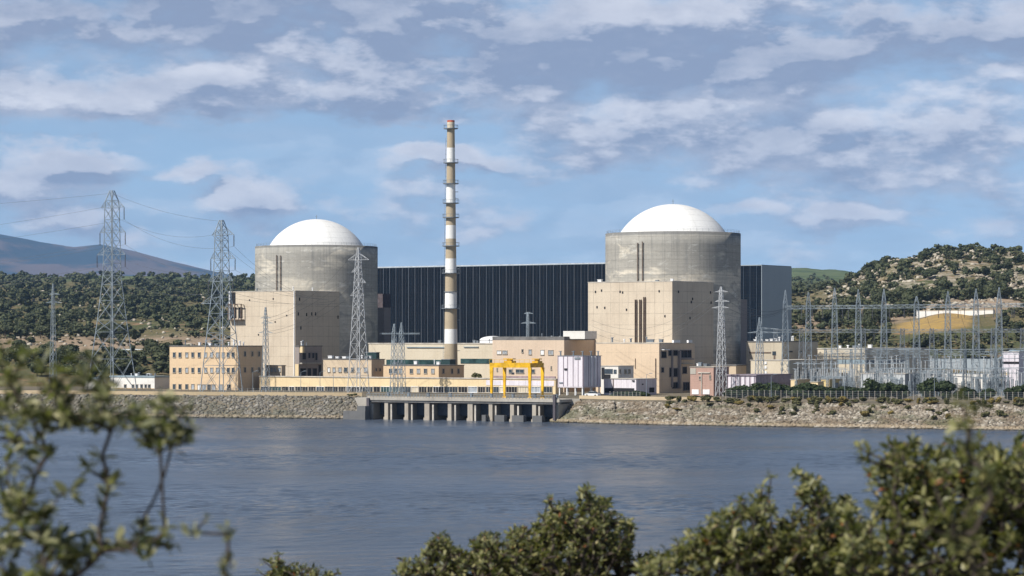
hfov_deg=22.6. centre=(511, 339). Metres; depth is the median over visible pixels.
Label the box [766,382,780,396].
hedge bush
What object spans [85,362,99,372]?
holm oak
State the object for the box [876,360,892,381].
disconnector frame
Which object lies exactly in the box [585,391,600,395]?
parked car
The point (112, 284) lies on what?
pylon
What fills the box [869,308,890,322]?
holm oak
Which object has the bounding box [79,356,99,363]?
holm oak
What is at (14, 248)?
mountain
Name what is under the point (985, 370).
disconnector frame
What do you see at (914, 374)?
busbar support
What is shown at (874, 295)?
holm oak
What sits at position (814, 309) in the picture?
holm oak
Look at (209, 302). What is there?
holm oak
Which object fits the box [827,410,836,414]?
bank shrub
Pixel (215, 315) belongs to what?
holm oak
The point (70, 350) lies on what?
holm oak
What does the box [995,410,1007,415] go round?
bank shrub
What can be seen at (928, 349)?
busbar
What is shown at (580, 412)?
rubble heap
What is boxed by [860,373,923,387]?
shed
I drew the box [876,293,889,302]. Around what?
holm oak
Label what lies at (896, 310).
holm oak
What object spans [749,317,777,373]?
pylon
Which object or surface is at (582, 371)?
silo block
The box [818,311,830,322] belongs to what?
holm oak
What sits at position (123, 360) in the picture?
holm oak
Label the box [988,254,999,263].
holm oak
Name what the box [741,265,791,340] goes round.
turbine hall
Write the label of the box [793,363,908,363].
busbar
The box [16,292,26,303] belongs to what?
holm oak
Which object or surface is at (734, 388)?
hedge bush
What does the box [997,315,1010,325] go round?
holm oak
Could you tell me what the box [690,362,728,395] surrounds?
brick house
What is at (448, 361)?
rooftop plant
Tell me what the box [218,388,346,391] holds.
fence
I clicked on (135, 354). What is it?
holm oak
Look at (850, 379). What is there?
busbar support
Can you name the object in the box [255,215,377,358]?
reactor building
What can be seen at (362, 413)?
quay wall
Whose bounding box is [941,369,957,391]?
disconnector frame
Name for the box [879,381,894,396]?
hedge bush
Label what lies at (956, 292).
holm oak
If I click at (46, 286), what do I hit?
holm oak
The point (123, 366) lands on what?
holm oak
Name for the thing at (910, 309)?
holm oak
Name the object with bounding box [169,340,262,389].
office building
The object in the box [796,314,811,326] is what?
holm oak
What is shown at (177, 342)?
holm oak
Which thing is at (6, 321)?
holm oak
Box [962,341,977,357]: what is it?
holm oak
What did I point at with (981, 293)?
holm oak
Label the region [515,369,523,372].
window
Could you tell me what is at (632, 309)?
auxiliary building
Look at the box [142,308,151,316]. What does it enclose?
holm oak
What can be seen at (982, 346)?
holm oak
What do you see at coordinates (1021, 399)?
bank shrub
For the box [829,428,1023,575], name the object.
foreground shrub
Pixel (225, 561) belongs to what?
foreground shrub
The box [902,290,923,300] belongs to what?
holm oak
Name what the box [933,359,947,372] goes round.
disconnector frame
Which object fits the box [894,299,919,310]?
holm oak
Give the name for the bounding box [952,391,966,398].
hedge bush
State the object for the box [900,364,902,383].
busbar support
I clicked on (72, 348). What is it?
holm oak
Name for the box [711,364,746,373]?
building
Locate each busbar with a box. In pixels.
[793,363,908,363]
[839,357,933,357]
[869,349,990,349]
[890,367,1023,368]
[928,358,1023,358]
[930,373,1002,373]
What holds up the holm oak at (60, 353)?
on the ground
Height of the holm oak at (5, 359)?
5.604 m
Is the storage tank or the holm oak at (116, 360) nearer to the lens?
the storage tank
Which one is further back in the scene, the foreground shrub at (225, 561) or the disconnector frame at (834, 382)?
the disconnector frame at (834, 382)
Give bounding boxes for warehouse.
[930,350,1023,371]
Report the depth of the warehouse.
905.71 m
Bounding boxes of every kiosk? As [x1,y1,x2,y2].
[790,379,809,386]
[811,381,823,385]
[821,379,841,387]
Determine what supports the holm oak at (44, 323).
on the ground
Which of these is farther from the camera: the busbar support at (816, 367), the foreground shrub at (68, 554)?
the busbar support at (816, 367)
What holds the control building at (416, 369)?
on the ground
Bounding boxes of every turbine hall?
[378,262,604,342]
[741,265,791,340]
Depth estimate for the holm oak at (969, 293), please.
1213.60 m
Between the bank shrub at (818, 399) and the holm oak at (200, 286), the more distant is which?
the holm oak at (200, 286)
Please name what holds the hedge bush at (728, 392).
on the ground
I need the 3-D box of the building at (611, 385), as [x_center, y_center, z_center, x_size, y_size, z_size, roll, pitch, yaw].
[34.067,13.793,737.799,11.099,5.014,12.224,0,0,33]
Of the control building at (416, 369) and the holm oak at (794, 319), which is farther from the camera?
the holm oak at (794, 319)
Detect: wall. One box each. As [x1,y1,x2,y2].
[0,390,362,395]
[343,406,370,419]
[355,397,365,405]
[561,399,579,403]
[579,395,720,400]
[916,310,994,317]
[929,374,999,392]
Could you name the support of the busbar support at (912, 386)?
on the ground
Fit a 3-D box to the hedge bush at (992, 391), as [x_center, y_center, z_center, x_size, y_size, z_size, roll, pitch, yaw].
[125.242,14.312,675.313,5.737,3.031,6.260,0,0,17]
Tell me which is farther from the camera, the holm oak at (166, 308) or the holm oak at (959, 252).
the holm oak at (166, 308)
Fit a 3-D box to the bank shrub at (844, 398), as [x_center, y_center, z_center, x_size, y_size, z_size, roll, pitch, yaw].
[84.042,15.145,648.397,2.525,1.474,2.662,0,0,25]
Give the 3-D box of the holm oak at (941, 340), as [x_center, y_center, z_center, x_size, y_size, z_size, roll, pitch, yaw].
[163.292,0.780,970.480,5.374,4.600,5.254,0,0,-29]
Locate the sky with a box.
[0,0,1023,276]
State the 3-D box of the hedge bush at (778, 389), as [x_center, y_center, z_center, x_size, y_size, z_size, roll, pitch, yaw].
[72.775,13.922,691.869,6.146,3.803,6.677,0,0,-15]
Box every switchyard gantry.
[773,328,1023,387]
[781,287,1023,396]
[824,350,1023,395]
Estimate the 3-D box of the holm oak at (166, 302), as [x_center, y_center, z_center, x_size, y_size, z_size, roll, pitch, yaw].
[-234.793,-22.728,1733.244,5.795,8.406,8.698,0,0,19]
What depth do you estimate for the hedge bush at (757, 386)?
691.27 m
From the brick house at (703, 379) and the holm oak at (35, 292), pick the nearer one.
the brick house at (703, 379)
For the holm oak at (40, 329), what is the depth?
1234.23 m
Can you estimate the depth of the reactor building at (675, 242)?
799.19 m
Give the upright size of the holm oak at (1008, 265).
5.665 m
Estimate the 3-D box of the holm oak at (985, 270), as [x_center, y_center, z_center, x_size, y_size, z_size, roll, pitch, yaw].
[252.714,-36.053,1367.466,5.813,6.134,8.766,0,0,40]
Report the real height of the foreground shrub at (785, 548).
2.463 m
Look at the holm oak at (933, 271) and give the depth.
1358.95 m
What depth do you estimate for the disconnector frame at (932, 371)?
721.00 m
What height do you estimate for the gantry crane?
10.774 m
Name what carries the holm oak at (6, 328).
on the ground
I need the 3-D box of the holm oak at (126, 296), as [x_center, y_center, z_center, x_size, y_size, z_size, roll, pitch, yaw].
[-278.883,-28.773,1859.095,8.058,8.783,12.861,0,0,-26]
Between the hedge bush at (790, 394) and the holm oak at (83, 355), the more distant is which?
the holm oak at (83, 355)
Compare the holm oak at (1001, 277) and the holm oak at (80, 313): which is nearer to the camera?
the holm oak at (1001, 277)
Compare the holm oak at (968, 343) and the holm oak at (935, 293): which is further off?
the holm oak at (935, 293)
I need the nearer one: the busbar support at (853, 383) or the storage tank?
the busbar support at (853, 383)
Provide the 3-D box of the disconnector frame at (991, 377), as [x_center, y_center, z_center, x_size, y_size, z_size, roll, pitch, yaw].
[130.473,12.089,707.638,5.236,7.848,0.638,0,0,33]
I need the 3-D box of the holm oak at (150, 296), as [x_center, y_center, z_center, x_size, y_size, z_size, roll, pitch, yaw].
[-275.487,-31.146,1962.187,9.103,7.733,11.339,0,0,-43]
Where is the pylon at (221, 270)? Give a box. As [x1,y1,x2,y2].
[200,220,242,391]
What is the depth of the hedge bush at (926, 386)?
679.95 m
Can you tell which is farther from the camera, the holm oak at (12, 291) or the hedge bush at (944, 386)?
the holm oak at (12, 291)
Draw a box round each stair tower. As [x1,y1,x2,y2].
[378,308,390,342]
[741,299,746,363]
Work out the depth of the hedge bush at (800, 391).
689.07 m
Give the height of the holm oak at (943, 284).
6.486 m
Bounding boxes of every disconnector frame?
[812,368,828,386]
[828,368,844,382]
[832,368,849,387]
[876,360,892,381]
[880,368,897,384]
[884,359,900,372]
[920,360,936,382]
[923,360,940,395]
[929,369,944,379]
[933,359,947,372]
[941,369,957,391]
[972,368,988,388]
[975,370,992,392]
[984,361,1000,394]
[992,369,1009,389]
[995,369,1013,395]
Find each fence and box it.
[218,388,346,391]
[613,392,638,395]
[725,390,1023,399]
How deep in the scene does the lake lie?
398.91 m
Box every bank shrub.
[667,396,675,399]
[713,397,720,401]
[781,398,790,401]
[815,397,822,401]
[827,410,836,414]
[839,396,848,401]
[860,411,869,415]
[893,398,903,403]
[995,397,1001,402]
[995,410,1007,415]
[1016,397,1023,402]
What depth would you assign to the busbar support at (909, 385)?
716.35 m
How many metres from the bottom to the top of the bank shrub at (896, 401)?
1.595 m
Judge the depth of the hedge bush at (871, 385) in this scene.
682.77 m
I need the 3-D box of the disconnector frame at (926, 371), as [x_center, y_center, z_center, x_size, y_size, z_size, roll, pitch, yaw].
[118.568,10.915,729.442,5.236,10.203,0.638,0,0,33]
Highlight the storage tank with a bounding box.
[480,336,498,342]
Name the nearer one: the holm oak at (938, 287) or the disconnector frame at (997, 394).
the disconnector frame at (997, 394)
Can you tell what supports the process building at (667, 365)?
on the ground
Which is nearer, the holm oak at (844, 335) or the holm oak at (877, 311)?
the holm oak at (844, 335)
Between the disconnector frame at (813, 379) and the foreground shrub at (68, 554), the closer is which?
the foreground shrub at (68, 554)
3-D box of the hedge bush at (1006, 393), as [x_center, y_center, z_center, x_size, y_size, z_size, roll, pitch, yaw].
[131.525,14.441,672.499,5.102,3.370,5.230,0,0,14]
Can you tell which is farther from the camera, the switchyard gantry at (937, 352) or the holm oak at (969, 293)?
the holm oak at (969, 293)
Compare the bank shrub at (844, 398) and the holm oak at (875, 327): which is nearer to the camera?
the bank shrub at (844, 398)
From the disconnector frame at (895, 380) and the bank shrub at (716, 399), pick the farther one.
the disconnector frame at (895, 380)
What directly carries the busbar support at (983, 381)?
on the ground
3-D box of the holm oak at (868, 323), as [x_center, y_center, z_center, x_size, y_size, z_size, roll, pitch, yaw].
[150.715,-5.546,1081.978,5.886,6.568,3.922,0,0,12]
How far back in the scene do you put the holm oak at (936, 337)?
977.54 m
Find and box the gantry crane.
[489,358,544,397]
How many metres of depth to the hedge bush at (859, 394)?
683.45 m
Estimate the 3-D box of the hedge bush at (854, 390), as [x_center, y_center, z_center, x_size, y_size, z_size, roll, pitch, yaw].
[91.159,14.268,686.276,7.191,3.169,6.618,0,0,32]
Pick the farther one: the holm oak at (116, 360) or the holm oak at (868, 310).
the holm oak at (868, 310)
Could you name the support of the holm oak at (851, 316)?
on the ground
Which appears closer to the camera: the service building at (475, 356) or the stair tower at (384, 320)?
the service building at (475, 356)
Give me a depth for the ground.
1084.68 m
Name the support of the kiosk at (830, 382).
on the ground
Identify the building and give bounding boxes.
[109,372,169,388]
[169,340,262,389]
[227,287,338,375]
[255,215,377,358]
[258,376,562,393]
[323,355,384,376]
[368,339,491,377]
[383,359,463,377]
[492,331,596,391]
[588,279,713,390]
[596,337,694,392]
[603,378,656,394]
[605,204,740,363]
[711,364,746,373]
[727,373,792,387]
[817,345,928,385]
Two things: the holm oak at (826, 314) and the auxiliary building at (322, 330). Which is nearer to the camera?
the auxiliary building at (322, 330)
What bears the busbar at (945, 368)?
attached to the switchyard gantry at (918, 329)
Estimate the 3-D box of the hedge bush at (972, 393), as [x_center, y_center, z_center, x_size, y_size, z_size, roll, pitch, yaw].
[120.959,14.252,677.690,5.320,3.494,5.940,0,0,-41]
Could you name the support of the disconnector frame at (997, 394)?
on the ground
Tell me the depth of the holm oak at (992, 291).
1202.46 m
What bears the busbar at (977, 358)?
attached to the switchyard gantry at (918, 329)
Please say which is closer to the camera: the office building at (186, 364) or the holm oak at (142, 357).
the office building at (186, 364)
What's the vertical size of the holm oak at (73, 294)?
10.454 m
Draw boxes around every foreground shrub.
[0,339,204,575]
[180,511,235,575]
[256,550,341,575]
[390,481,664,575]
[631,463,883,575]
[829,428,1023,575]
[906,385,1005,575]
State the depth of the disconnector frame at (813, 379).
721.24 m
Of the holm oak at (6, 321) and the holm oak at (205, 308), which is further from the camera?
the holm oak at (205, 308)
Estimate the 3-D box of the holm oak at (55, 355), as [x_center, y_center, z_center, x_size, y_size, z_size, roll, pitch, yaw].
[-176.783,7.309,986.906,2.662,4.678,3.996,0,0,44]
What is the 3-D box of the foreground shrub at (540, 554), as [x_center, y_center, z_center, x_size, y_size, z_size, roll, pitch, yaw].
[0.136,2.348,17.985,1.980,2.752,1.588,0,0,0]
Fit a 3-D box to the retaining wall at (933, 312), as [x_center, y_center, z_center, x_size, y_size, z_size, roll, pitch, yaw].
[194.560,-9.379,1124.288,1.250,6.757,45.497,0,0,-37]
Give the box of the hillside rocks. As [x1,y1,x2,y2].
[9,249,1023,345]
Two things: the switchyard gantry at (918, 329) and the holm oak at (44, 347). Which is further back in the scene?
the holm oak at (44, 347)
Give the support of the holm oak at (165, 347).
on the ground
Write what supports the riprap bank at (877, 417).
on the ground
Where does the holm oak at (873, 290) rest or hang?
on the ground
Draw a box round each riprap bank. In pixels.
[0,393,362,418]
[561,399,1023,430]
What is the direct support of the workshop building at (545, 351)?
on the ground
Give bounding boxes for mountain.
[0,234,228,277]
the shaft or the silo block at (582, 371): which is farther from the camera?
the shaft
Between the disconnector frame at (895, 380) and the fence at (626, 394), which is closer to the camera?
the fence at (626, 394)
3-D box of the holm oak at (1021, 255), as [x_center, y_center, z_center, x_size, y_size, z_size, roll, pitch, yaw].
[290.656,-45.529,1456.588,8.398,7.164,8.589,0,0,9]
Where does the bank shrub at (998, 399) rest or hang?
on the ground
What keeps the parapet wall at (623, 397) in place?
on the ground
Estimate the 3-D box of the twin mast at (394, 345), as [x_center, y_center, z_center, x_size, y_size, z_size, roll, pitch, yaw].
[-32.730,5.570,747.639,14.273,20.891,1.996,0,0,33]
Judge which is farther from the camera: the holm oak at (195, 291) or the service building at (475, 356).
the holm oak at (195, 291)
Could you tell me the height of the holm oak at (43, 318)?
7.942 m
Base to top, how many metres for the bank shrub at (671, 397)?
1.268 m
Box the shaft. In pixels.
[378,294,389,307]
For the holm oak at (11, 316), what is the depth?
1436.21 m
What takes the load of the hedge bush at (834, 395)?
on the ground
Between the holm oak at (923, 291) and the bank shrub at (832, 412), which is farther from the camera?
the holm oak at (923, 291)
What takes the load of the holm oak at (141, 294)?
on the ground
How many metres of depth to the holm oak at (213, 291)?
2044.44 m
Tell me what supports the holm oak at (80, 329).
on the ground
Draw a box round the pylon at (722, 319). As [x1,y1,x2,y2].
[713,287,728,395]
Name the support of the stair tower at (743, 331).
on the ground
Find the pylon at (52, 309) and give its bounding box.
[46,284,61,376]
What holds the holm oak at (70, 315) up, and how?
on the ground
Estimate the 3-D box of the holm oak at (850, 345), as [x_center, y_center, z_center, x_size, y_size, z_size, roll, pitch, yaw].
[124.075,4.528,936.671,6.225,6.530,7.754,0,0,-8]
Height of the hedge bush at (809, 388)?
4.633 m
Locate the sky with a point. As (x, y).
(845, 135)
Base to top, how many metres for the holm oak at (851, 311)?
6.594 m
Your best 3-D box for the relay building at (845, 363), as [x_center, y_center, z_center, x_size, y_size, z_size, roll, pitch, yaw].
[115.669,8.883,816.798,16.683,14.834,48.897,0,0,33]
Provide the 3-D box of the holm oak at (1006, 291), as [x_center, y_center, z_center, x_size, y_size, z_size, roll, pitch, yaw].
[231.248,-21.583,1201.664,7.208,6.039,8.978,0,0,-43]
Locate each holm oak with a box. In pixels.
[0,288,5,297]
[0,324,14,336]
[0,356,9,369]
[1,318,12,323]
[2,348,24,361]
[4,301,13,306]
[5,314,17,319]
[6,322,16,326]
[7,284,23,289]
[9,289,16,298]
[11,339,25,346]
[14,317,28,324]
[15,288,30,299]
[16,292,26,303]
[17,323,29,331]
[21,305,34,312]
[27,349,48,362]
[29,364,40,376]
[32,289,39,298]
[32,310,42,317]
[33,324,50,338]
[34,321,53,335]
[38,315,49,322]
[38,344,50,352]
[42,283,51,292]
[45,341,54,349]
[49,353,56,360]
[55,347,65,363]
[58,316,68,322]
[60,312,74,318]
[62,344,78,350]
[66,346,78,351]
[66,349,81,359]
[68,292,78,297]
[73,323,82,328]
[75,309,88,319]
[75,326,89,333]
[76,290,85,297]
[77,352,87,361]
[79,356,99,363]
[84,291,99,297]
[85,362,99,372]
[87,307,94,314]
[96,329,110,341]
[99,325,117,337]
[100,358,106,363]
[101,354,112,359]
[105,346,117,351]
[106,357,137,374]
[106,362,132,374]
[107,294,118,303]
[108,349,126,355]
[110,324,124,328]
[117,358,126,374]
[121,294,129,300]
[123,324,131,334]
[127,294,140,302]
[127,328,140,339]
[130,351,144,358]
[133,366,146,372]
[136,292,145,297]
[139,354,146,362]
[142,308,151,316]
[143,339,158,353]
[146,294,159,298]
[150,302,160,313]
[152,343,169,354]
[153,360,167,369]
[158,352,167,361]
[160,306,169,312]
[162,300,169,305]
[173,339,182,344]
[185,317,203,328]
[189,289,199,295]
[195,283,207,292]
[201,304,215,314]
[203,299,215,305]
[207,289,219,294]
[211,312,221,319]
[792,312,805,322]
[793,303,802,309]
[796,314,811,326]
[803,305,816,314]
[813,315,821,322]
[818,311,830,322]
[825,307,844,318]
[839,333,850,338]
[842,343,854,347]
[843,314,856,319]
[844,296,858,307]
[846,286,860,295]
[846,309,858,314]
[858,328,875,339]
[862,314,877,322]
[862,319,874,326]
[863,304,878,312]
[863,325,879,331]
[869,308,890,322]
[870,288,891,297]
[872,291,885,299]
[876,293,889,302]
[882,326,890,341]
[890,304,905,316]
[892,287,903,299]
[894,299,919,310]
[896,289,918,298]
[897,261,910,268]
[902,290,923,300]
[903,294,922,303]
[905,305,921,312]
[909,333,928,347]
[917,251,928,260]
[918,288,930,296]
[927,267,938,274]
[927,286,945,298]
[929,288,944,299]
[930,334,943,341]
[933,276,946,285]
[935,335,949,344]
[937,281,951,287]
[941,279,952,289]
[948,261,958,268]
[951,249,964,256]
[951,289,960,298]
[961,287,977,298]
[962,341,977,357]
[962,343,986,353]
[968,278,986,289]
[976,291,983,298]
[979,266,990,274]
[985,333,997,341]
[986,284,1001,297]
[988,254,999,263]
[989,271,998,279]
[990,264,1003,270]
[995,274,1007,282]
[997,287,1014,298]
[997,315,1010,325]
[1002,262,1013,268]
[1010,321,1023,330]
[1017,253,1023,261]
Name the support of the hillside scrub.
on the ground
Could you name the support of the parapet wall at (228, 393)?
on the ground
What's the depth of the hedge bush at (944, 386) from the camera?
677.85 m
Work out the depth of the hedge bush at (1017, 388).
670.13 m
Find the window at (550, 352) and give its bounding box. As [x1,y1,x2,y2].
[548,350,553,354]
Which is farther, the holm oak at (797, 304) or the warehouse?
the holm oak at (797, 304)
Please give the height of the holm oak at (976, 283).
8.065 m
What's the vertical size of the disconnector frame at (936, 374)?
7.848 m
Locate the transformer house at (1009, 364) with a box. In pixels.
[1002,351,1023,393]
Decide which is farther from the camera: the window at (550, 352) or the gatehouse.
the window at (550, 352)
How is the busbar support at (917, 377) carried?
on the ground
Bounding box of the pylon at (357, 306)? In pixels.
[347,248,369,392]
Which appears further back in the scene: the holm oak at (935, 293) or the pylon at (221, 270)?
the holm oak at (935, 293)
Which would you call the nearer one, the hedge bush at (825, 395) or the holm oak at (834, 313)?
the hedge bush at (825, 395)
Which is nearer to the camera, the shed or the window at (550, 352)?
the shed
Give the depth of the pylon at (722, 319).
715.78 m
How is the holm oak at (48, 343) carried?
on the ground
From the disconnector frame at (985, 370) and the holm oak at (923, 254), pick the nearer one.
the disconnector frame at (985, 370)
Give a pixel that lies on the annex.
(308, 361)
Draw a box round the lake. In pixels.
[0,415,1023,575]
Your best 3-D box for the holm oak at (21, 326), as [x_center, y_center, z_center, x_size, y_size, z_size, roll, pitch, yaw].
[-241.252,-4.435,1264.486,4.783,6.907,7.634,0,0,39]
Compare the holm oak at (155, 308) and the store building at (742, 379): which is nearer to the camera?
the store building at (742, 379)
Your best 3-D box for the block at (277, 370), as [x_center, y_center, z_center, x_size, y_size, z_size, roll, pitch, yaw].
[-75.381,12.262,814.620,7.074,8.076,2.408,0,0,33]
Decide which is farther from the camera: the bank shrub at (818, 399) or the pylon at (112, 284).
the pylon at (112, 284)
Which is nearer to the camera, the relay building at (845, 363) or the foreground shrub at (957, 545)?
the foreground shrub at (957, 545)
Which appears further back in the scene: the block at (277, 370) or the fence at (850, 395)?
the block at (277, 370)
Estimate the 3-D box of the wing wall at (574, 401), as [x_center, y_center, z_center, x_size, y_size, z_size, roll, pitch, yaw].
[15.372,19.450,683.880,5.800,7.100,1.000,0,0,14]
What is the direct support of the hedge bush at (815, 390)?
on the ground
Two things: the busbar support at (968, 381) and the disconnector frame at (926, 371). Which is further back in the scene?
the disconnector frame at (926, 371)
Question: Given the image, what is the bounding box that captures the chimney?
[441,120,459,364]
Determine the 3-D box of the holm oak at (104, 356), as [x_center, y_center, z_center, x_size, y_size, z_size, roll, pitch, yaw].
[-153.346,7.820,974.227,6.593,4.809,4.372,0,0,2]
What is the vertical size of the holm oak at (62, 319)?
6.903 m
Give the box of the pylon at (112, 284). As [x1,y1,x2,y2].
[87,190,136,390]
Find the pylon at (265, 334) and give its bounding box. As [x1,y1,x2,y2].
[259,307,271,391]
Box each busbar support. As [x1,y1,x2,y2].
[807,355,810,380]
[814,355,818,380]
[849,363,851,386]
[852,369,855,386]
[874,357,876,381]
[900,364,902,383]
[907,369,911,395]
[911,369,914,395]
[912,355,915,393]
[916,357,919,393]
[947,356,951,381]
[966,369,970,388]
[981,356,985,389]
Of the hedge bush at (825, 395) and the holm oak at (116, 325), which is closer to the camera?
the hedge bush at (825, 395)
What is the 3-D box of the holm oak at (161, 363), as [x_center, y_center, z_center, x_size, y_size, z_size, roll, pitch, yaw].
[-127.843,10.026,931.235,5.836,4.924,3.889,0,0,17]
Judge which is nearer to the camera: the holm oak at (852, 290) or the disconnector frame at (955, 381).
the disconnector frame at (955, 381)
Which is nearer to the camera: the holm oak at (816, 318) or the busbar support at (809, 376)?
the busbar support at (809, 376)
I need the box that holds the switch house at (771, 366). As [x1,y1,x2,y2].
[751,359,836,380]
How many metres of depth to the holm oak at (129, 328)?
1315.41 m
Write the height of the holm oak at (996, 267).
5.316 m
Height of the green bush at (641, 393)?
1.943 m
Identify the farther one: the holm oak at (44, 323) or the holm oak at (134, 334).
the holm oak at (44, 323)
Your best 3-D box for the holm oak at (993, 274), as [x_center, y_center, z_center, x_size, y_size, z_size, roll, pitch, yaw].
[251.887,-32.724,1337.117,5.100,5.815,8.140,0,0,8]
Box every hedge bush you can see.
[723,388,739,395]
[729,385,743,397]
[737,384,754,395]
[749,382,766,396]
[759,382,774,396]
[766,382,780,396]
[773,384,793,397]
[782,386,799,396]
[791,383,813,396]
[793,382,817,398]
[802,385,828,397]
[812,386,835,397]
[823,387,842,397]
[836,386,852,398]
[842,387,861,397]
[856,388,866,396]
[863,378,880,397]
[876,383,882,397]
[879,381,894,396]
[890,383,910,398]
[916,377,938,396]
[932,380,956,398]
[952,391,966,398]
[964,386,976,398]
[977,388,997,398]
[1003,388,1013,399]
[1007,385,1023,397]
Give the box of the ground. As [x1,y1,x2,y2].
[0,251,1023,428]
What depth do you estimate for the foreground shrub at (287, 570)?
18.89 m
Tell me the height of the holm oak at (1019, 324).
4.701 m
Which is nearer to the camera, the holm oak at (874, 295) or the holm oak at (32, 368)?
the holm oak at (32, 368)
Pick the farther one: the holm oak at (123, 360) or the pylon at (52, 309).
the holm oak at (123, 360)
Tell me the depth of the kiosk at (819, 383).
717.08 m
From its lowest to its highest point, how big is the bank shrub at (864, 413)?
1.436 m
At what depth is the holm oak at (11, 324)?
1318.53 m
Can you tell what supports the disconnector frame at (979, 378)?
on the ground
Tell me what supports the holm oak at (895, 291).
on the ground
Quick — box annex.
[295,340,322,375]
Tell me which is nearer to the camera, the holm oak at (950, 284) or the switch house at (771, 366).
the switch house at (771, 366)
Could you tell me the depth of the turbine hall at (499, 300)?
973.66 m
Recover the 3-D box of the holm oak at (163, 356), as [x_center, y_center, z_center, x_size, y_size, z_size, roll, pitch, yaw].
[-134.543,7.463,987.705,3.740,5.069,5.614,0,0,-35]
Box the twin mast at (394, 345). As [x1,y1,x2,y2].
[380,323,418,393]
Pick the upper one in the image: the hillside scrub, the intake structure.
the hillside scrub
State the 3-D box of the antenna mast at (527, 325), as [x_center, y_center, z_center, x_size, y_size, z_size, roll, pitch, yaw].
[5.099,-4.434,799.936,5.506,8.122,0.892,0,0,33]
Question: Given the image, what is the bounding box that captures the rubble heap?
[550,400,615,422]
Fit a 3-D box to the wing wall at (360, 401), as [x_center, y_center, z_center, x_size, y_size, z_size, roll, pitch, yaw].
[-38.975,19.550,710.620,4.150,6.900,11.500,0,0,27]
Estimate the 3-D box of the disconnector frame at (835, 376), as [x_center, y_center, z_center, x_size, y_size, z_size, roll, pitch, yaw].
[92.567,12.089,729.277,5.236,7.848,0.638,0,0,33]
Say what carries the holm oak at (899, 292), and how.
on the ground
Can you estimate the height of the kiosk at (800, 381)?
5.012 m
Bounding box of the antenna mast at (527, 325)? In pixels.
[523,312,532,336]
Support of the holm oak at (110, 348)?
on the ground
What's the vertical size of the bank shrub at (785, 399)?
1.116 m
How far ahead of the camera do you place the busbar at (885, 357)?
737.88 m
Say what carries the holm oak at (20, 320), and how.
on the ground
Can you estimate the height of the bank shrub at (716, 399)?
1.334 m
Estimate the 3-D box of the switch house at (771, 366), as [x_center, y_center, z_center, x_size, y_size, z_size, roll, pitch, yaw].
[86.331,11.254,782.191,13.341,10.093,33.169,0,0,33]
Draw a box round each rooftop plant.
[365,352,379,358]
[441,359,455,364]
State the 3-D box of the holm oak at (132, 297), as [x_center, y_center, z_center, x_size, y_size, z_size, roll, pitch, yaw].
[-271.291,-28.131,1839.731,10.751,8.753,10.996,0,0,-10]
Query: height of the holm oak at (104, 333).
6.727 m
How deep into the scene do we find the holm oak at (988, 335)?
979.57 m
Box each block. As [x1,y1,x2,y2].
[264,365,285,375]
[558,351,601,394]
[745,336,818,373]
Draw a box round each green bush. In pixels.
[614,391,624,395]
[634,391,650,396]
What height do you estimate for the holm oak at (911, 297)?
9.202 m
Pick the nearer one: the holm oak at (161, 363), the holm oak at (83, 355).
the holm oak at (161, 363)
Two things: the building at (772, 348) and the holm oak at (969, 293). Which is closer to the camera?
the building at (772, 348)
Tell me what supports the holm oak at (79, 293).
on the ground
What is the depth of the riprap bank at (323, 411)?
717.62 m
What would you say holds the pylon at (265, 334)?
on the ground
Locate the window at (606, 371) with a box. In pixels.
[604,369,612,373]
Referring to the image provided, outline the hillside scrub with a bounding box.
[0,250,1023,371]
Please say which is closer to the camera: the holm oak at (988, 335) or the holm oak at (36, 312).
the holm oak at (988, 335)
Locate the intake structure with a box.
[366,392,571,421]
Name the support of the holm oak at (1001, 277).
on the ground
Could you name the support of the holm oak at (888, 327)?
on the ground
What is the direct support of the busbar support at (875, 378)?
on the ground
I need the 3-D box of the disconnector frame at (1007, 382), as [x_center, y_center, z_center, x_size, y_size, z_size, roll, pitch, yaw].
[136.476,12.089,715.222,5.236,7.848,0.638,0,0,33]
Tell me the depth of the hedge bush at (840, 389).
685.11 m
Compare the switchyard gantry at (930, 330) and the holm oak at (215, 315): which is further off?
the holm oak at (215, 315)
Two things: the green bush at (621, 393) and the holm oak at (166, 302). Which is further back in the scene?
the holm oak at (166, 302)
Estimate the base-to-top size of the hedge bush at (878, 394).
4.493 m
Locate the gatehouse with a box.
[601,365,633,393]
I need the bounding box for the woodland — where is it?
[0,242,1023,375]
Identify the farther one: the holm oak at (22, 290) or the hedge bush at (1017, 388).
the holm oak at (22, 290)
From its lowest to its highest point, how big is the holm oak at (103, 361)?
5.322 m
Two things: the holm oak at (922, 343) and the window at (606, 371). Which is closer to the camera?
the window at (606, 371)
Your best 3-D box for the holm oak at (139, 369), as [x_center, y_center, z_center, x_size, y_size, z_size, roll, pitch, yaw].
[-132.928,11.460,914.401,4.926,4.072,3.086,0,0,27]
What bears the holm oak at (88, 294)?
on the ground
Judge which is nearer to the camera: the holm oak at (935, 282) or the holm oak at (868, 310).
the holm oak at (868, 310)
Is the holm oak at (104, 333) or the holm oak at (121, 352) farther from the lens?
the holm oak at (104, 333)
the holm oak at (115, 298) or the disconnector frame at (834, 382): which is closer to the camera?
the disconnector frame at (834, 382)
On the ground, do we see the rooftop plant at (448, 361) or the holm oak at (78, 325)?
the holm oak at (78, 325)
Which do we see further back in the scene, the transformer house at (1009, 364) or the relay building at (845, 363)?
the relay building at (845, 363)
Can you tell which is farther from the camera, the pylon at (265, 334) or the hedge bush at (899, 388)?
the pylon at (265, 334)

